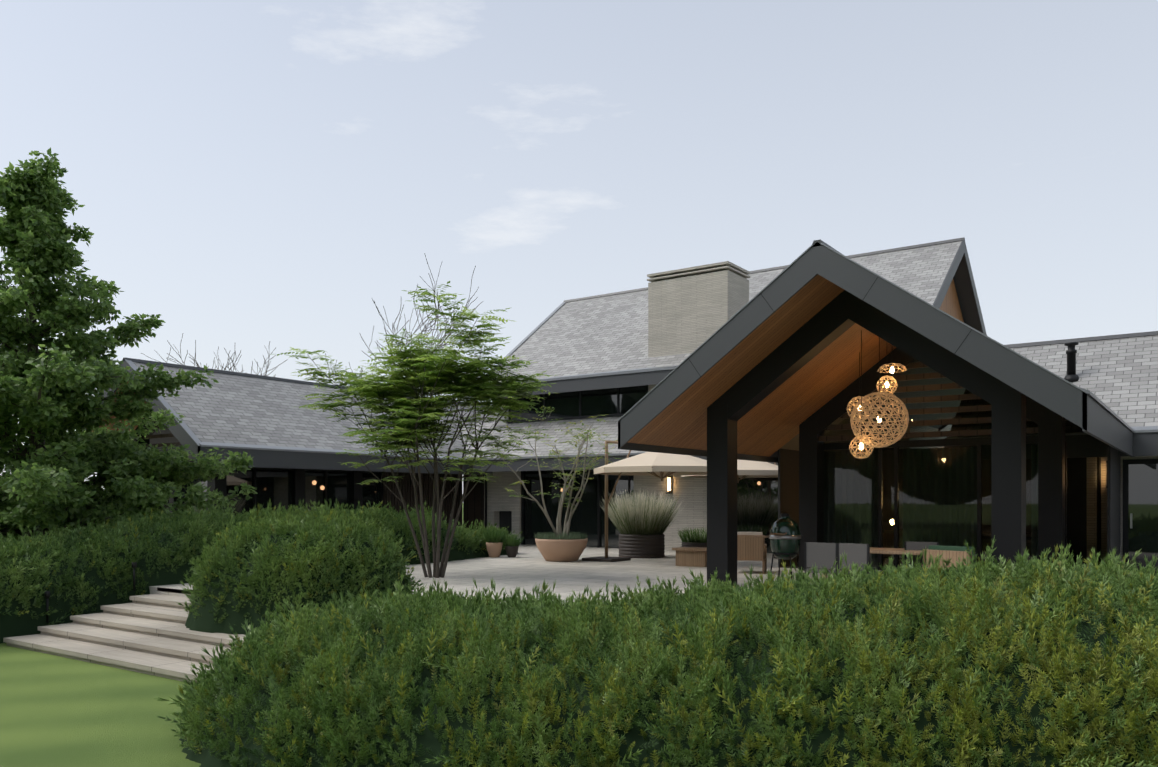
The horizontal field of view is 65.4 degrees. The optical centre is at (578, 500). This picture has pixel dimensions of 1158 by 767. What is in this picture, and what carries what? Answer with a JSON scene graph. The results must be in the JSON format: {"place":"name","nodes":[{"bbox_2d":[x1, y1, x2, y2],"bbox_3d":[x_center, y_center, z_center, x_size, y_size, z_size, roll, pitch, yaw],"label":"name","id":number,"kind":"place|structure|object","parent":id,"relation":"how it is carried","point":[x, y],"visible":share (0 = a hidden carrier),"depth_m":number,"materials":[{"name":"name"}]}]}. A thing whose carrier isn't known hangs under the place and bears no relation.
{"place":"outdoors","nodes":[
{"label":"outdoors","id":0,"kind":"place"},
{"bbox_2d":[0,504,462,766],"bbox_3d":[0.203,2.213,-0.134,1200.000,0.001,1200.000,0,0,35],"label":"lawn","id":1,"kind":"structure","parent":0,"point":[57,711],"depth_m":9.33,"materials":[{"name":"green plant"}]},
{"bbox_2d":[3,588,245,682],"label":"garden steps","id":2,"kind":"structure","parent":1,"relation":"on","point":[150,634],"depth_m":13.04,"materials":[{"name":"stone"}]},
{"bbox_2d":[0,147,257,545],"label":"tree","id":3,"kind":"object","parent":1,"relation":"on","point":[48,399],"visible":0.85,"depth_m":19.12,"materials":[{"name":"green plant"}]},
{"bbox_2d":[141,335,287,376],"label":"bare tree","id":4,"kind":"object","parent":1,"relation":"on","point":[234,353],"visible":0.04,"depth_m":72.57,"materials":[{"name":"brown plant"}]},
{"bbox_2d":[0,498,521,643],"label":"long hedge","id":5,"kind":"object","parent":1,"relation":"on","point":[88,569],"visible":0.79,"depth_m":15.99,"materials":[{"name":"green plant"}]},
{"bbox_2d":[45,591,49,622],"bbox_3d":[-8.562,1.714,14.523,0.074,0.500,0.074,0,0,-32],"label":"bollard light","id":6,"kind":"object","parent":5,"relation":"on","point":[47,595],"visible":0.98,"depth_m":14.51,"materials":[{"name":"black metal"}]},
{"bbox_2d":[132,562,136,590],"bbox_3d":[-7.716,1.313,15.640,0.074,0.500,0.074,0,0,-32],"label":"bollard light","id":7,"kind":"object","parent":5,"relation":"attached to","point":[134,565],"visible":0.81,"depth_m":15.62,"materials":[{"name":"black metal"}]},
{"bbox_2d":[178,502,422,634],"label":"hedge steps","id":8,"kind":"structure","parent":1,"relation":"on","point":[255,571],"depth_m":12.76,"materials":[{"name":"green plant"}]},
{"bbox_2d":[305,347,428,393],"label":"bare tree","id":9,"kind":"object","parent":1,"relation":"on","point":[337,376],"visible":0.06,"depth_m":73.85,"materials":[{"name":"brown plant"}]},
{"bbox_2d":[360,253,481,399],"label":"bare tree","id":10,"kind":"object","parent":1,"relation":"on","point":[426,330],"visible":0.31,"depth_m":67.05,"materials":[{"name":"brown plant"}]},
{"bbox_2d":[154,536,1157,766],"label":"hedge mound","id":11,"kind":"object","parent":1,"relation":"on","point":[1027,663],"visible":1,"depth_m":6.96,"materials":[{"name":"green plant"}]},
{"bbox_2d":[149,544,883,602],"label":"terrace floor","id":12,"kind":"structure","parent":0,"point":[528,567],"depth_m":18.45,"materials":[{"name":"tile"}]},
{"bbox_2d":[132,410,461,527],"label":"wall","id":13,"kind":"structure","parent":12,"relation":"on","point":[405,483],"depth_m":29.37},
{"bbox_2d":[157,469,380,518],"bbox_3d":[-9.698,0.293,28.010,3.830,2.400,5.940,0,0,35],"label":"wing glass","id":14,"kind":"object","parent":13,"relation":"attached to","point":[274,487],"depth_m":26.35,"materials":[{"name":"glass"}]},
{"bbox_2d":[85,357,493,474],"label":"wing roof","id":15,"kind":"structure","parent":13,"relation":"on","point":[264,421],"depth_m":25.74,"materials":[{"name":"grey tile"}]},
{"bbox_2d":[253,469,382,510],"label":"wing mullions","id":16,"kind":"object","parent":13,"relation":"attached to","point":[254,485],"depth_m":27.43,"materials":[{"name":"black metal"}]},
{"bbox_2d":[277,281,554,577],"bbox_3d":[-2.963,-1.223,18.099,5.375,5.488,5.060,0,0,35],"label":"tree","id":17,"kind":"object","parent":12,"relation":"on","point":[437,375],"visible":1,"depth_m":17.48,"materials":[{"name":"green plant"}]},
{"bbox_2d":[486,542,502,557],"bbox_3d":[-2.257,1.313,24.042,0.440,0.400,0.440,0,0,35],"label":"pot","id":18,"kind":"object","parent":12,"relation":"on","point":[494,550],"visible":0.9,"depth_m":23.89,"materials":[{"name":"brown ceramic"}]},
{"bbox_2d":[483,527,506,542],"bbox_3d":[-2.296,0.931,24.003,0.772,0.505,0.800,0,0,35],"label":"pot plant","id":19,"kind":"object","parent":18,"relation":"in","point":[497,537],"visible":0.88,"depth_m":23.88,"materials":[{"name":"green plant"}]},
{"bbox_2d":[505,546,518,557],"bbox_3d":[-1.790,1.363,24.052,0.360,0.300,0.360,0,0,35],"label":"pot","id":20,"kind":"object","parent":12,"relation":"on","point":[511,551],"visible":0.85,"depth_m":23.92,"materials":[{"name":"black ceramic"}]},
{"bbox_2d":[502,533,523,546],"bbox_3d":[-1.838,1.062,24.083,0.733,0.424,0.650,0,0,35],"label":"pot plant","id":21,"kind":"object","parent":20,"relation":"in","point":[513,541],"visible":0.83,"depth_m":23.94,"materials":[{"name":"green plant"}]},
{"bbox_2d":[485,475,630,527],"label":"rain downpipes","id":22,"kind":"object","parent":12,"relation":"on","point":[629,484],"visible":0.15,"depth_m":31.52,"materials":[{"name":"black metal"}]},
{"bbox_2d":[535,538,587,561],"bbox_3d":[-0.439,1.234,22.634,1.320,0.560,1.320,0,0,35],"label":"terracotta bowl","id":23,"kind":"object","parent":12,"relation":"on","point":[551,550],"visible":0.85,"depth_m":22.16,"materials":[{"name":"beige ceramic"}]},
{"bbox_2d":[490,406,619,535],"bbox_3d":[-0.324,-0.679,22.515,3.908,3.412,2.340,0,0,-35],"label":"potted tree","id":24,"kind":"object","parent":23,"relation":"on","point":[566,528],"visible":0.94,"depth_m":22.49,"materials":[{"name":"green plant"}]},
{"bbox_2d":[534,531,587,539],"bbox_3d":[-0.427,0.904,22.637,1.363,0.320,1.425,0,0,35],"label":"plant","id":25,"kind":"object","parent":23,"relation":"on","point":[570,536],"visible":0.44,"depth_m":22.28,"materials":[{"name":"green plant"}]},
{"bbox_2d":[463,270,748,550],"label":"block walls","id":26,"kind":"structure","parent":12,"relation":"on","point":[688,314],"depth_m":27.75,"materials":[{"name":"brick"}]},
{"bbox_2d":[506,388,624,547],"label":"block frames","id":27,"kind":"structure","parent":26,"relation":"attached to","point":[560,485],"depth_m":29.93,"materials":[{"name":"black metal"}]},
{"bbox_2d":[462,416,777,471],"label":"skirt roof","id":28,"kind":"structure","parent":26,"relation":"attached to","point":[609,427],"depth_m":29.11,"materials":[{"name":"stone"}]},
{"bbox_2d":[509,385,777,552],"bbox_3d":[2.975,-1.177,27.718,13.600,5.340,0.460,0,0,35],"label":"window","id":29,"kind":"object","parent":26,"relation":"attached to","point":[757,507],"visible":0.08,"depth_m":29.38,"materials":[{"name":"black glass"}]},
{"bbox_2d":[666,476,672,493],"bbox_3d":[2.702,-0.486,26.982,0.140,0.560,0.160,0,0,35],"label":"wall lamp","id":30,"kind":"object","parent":26,"relation":"attached to","point":[670,484],"depth_m":26.97,"materials":[{"name":"black metal"}]},
{"bbox_2d":[647,261,749,281],"bbox_3d":[3.752,-7.016,28.346,2.810,0.260,1.580,0,0,35],"label":"chimney cap","id":31,"kind":"object","parent":26,"relation":"on","point":[703,269],"visible":0.57,"depth_m":27.69,"materials":[{"name":"grey"}]},
{"bbox_2d":[494,237,986,396],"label":"roof","id":32,"kind":"structure","parent":26,"relation":"on","point":[602,333],"depth_m":29.75,"materials":[{"name":"stone"}]},
{"bbox_2d":[489,366,676,386],"bbox_3d":[2.449,-3.986,27.404,15.000,0.080,0.120,0,0,35],"label":"gutter","id":33,"kind":"object","parent":32,"relation":"attached to","point":[614,373],"visible":0.21,"depth_m":28.42,"materials":[{"name":"black metal"}]},
{"bbox_2d":[940,280,963,322],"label":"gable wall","id":34,"kind":"structure","parent":26,"relation":"attached to","point":[950,305],"depth_m":28.31,"materials":[{"name":"brown wood"}]},
{"bbox_2d":[619,534,664,557],"bbox_3d":[1.676,1.204,24.124,1.236,0.620,1.236,0,0,35],"label":"ribbed planter","id":35,"kind":"object","parent":12,"relation":"on","point":[642,546],"visible":0.92,"depth_m":23.59,"materials":[{"name":"grey metal"}]},
{"bbox_2d":[601,489,682,534],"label":"grass plumes","id":36,"kind":"object","parent":35,"relation":"in","point":[637,516],"depth_m":23.64,"materials":[{"name":"green plant"}]},
{"bbox_2d":[582,440,706,561],"bbox_3d":[1.655,-0.004,21.612,3.816,3.035,3.064,0,0,35],"label":"parasol","id":37,"kind":"object","parent":12,"relation":"on","point":[656,464],"visible":0.67,"depth_m":20.65,"materials":[{"name":"beige fabric"}]},
{"bbox_2d":[676,551,706,566],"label":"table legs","id":38,"kind":"object","parent":12,"relation":"on","point":[692,558],"visible":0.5,"depth_m":20.64,"materials":[{"name":"brown wood"}]},
{"bbox_2d":[672,547,706,551],"bbox_3d":[2.686,1.123,20.857,0.900,0.060,0.600,0,0,35],"label":"bench top","id":39,"kind":"object","parent":38,"relation":"on","point":[704,549],"visible":0.73,"depth_m":20.66,"materials":[{"name":"brown wood"}]},
{"bbox_2d":[681,542,706,546],"bbox_3d":[3.321,1.333,25.126,0.936,0.360,0.936,0,0,35],"label":"ribbed planter","id":40,"kind":"object","parent":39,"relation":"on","point":[686,544],"visible":0.27,"depth_m":24.71,"materials":[{"name":"grey metal"}]},
{"bbox_2d":[677,527,706,542],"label":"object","id":41,"kind":"object","parent":40,"relation":"in","point":[698,536],"visible":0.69,"depth_m":24.80,"materials":[{"name":"green plant"}]},
{"bbox_2d":[681,459,777,558],"bbox_3d":[4.400,-0.004,23.808,3.244,3.035,2.787,0,0,35],"label":"parasol","id":42,"kind":"object","parent":12,"relation":"on","point":[751,469],"visible":0.38,"depth_m":22.93,"materials":[{"name":"beige fabric"}]},
{"bbox_2d":[737,532,766,573],"bbox_3d":[3.556,1.083,19.012,0.740,0.860,0.770,0,0,15],"label":"chair","id":43,"kind":"object","parent":12,"relation":"on","point":[749,548],"visible":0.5,"depth_m":18.63,"materials":[{"name":"brown wood"}]},
{"bbox_2d":[751,513,800,579],"bbox_3d":[3.689,0.871,16.839,0.910,1.285,0.699,0,0,35],"label":"kamado grill","id":44,"kind":"object","parent":12,"relation":"on","point":[784,536],"visible":0.92,"depth_m":16.55,"materials":[{"name":"green ceramic"}]},
{"bbox_2d":[804,542,842,576],"bbox_3d":[3.757,1.073,13.767,0.500,0.880,0.480,0,0,30],"label":"dining chair","id":45,"kind":"object","parent":12,"relation":"on","point":[824,554],"visible":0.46,"depth_m":13.57,"materials":[{"name":"grey fabric"}]},
{"bbox_2d":[838,543,881,575],"bbox_3d":[4.192,1.073,13.447,0.500,0.880,0.480,0,0,43],"label":"dining chair","id":46,"kind":"object","parent":12,"relation":"on","point":[858,554],"visible":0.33,"depth_m":13.26,"materials":[{"name":"grey fabric"}]},
{"bbox_2d":[707,290,1066,585],"bbox_3d":[5.759,-0.965,16.533,5.070,4.956,4.960,0,0,35],"label":"timber frame","id":47,"kind":"object","parent":12,"relation":"on","point":[1012,410],"visible":0.83,"depth_m":15.86,"materials":[{"name":"black wood"}]},
{"bbox_2d":[618,239,1134,462],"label":"pavilion roof","id":48,"kind":"structure","parent":47,"relation":"on","point":[667,414],"depth_m":14.55,"materials":[{"name":"black metal"}]},
{"bbox_2d":[846,352,872,420],"bbox_3d":[5.434,-2.299,17.458,0.470,1.535,0.494,0,0,35],"label":"pendant","id":49,"kind":"object","parent":48,"relation":"hanging from","point":[853,404],"visible":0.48,"depth_m":17.45,"materials":[{"name":"brown wicker"}]},
{"bbox_2d":[849,330,873,458],"bbox_3d":[5.086,-1.905,16.236,0.413,2.323,0.434,0,0,35],"label":"pendant","id":50,"kind":"object","parent":48,"relation":"hanging from","point":[861,445],"visible":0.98,"depth_m":16.23,"materials":[{"name":"brown wicker"}]},
{"bbox_2d":[850,337,908,447],"bbox_3d":[5.479,-2.014,16.448,1.022,2.105,1.022,0,0,35],"label":"pendant","id":51,"kind":"object","parent":48,"relation":"hanging from","point":[879,444],"visible":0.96,"depth_m":16.25,"materials":[{"name":"brown wicker"}]},
{"bbox_2d":[876,375,897,395],"bbox_3d":[5.894,-2.534,17.257,0.375,1.064,0.394,0,0,35],"label":"pendant","id":52,"kind":"object","parent":48,"relation":"hanging from","point":[886,384],"visible":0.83,"depth_m":17.19,"materials":[{"name":"brown wicker"}]},
{"bbox_2d":[877,363,906,372],"bbox_3d":[5.871,-2.724,16.906,0.508,0.684,0.534,0,0,35],"label":"pendant lamp","id":53,"kind":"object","parent":48,"relation":"hanging from","point":[891,368],"depth_m":16.88,"materials":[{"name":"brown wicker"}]},
{"bbox_2d":[824,361,1037,571],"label":"glass wall","id":54,"kind":"structure","parent":47,"relation":"attached to","point":[937,493],"depth_m":18.58,"materials":[{"name":"glass"}]},
{"bbox_2d":[870,547,922,554],"bbox_3d":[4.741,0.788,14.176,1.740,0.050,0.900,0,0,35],"label":"outdoor dining table","id":55,"kind":"object","parent":12,"relation":"on","point":[873,550],"visible":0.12,"depth_m":13.78,"materials":[{"name":"brown wood"}]},
{"bbox_2d":[904,542,938,566],"bbox_3d":[5.136,1.073,13.615,0.500,0.880,0.480,0,0,30],"label":"dining chair","id":56,"kind":"object","parent":12,"relation":"on","point":[915,545],"visible":0.21,"depth_m":13.83,"materials":[{"name":"grey fabric"}]},
{"bbox_2d":[778,445,1120,567],"bbox_3d":[8.551,0.099,20.505,6.500,2.870,4.830,0,0,35],"label":"pavilion room shell","id":57,"kind":"object","parent":12,"relation":"on","point":[788,480],"visible":0.06,"depth_m":20.38},
{"bbox_2d":[922,545,999,570],"bbox_3d":[5.535,1.083,13.065,0.770,0.860,0.740,0,0,-35],"label":"chair","id":58,"kind":"object","parent":12,"relation":"on","point":[954,553],"visible":0.17,"depth_m":12.82,"materials":[{"name":"brown wood"}]},
{"bbox_2d":[0,0,1157,494],"label":"sky","id":59,"kind":"structure","parent":0,"point":[249,175],"materials":[{"name":"blue"}]},
{"bbox_2d":[1067,456,1157,567],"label":"wing walls","id":60,"kind":"structure","parent":0,"point":[1082,503],"depth_m":18.92,"materials":[{"name":"black wood"}]},
{"bbox_2d":[1004,331,1157,457],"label":"wing roof","id":61,"kind":"structure","parent":60,"relation":"on","point":[1117,374],"depth_m":19.67,"materials":[{"name":"grey tile"}]},
{"bbox_2d":[1064,342,1078,381],"bbox_3d":[11.050,-3.091,20.233,0.400,0.920,0.390,0,0,35],"label":"flue pipe","id":62,"kind":"object","parent":61,"relation":"on","point":[1071,375],"visible":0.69,"depth_m":20.15,"materials":[{"name":"black metal"}]},
{"bbox_2d":[1097,457,1100,565],"bbox_3d":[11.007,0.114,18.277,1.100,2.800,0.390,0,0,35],"label":"rain downpipe","id":63,"kind":"object","parent":61,"relation":"attached to","point":[1099,506],"visible":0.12,"depth_m":18.61,"materials":[{"name":"black metal"}]},
{"bbox_2d":[1123,459,1157,573],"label":"wing door","id":64,"kind":"structure","parent":60,"relation":"in","point":[1125,495],"depth_m":18.40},
{"bbox_2d":[1128,464,1157,570],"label":"door glass","id":65,"kind":"object","parent":64,"relation":"in","point":[1143,501],"visible":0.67,"depth_m":18.22,"materials":[{"name":"black"}]}
]}

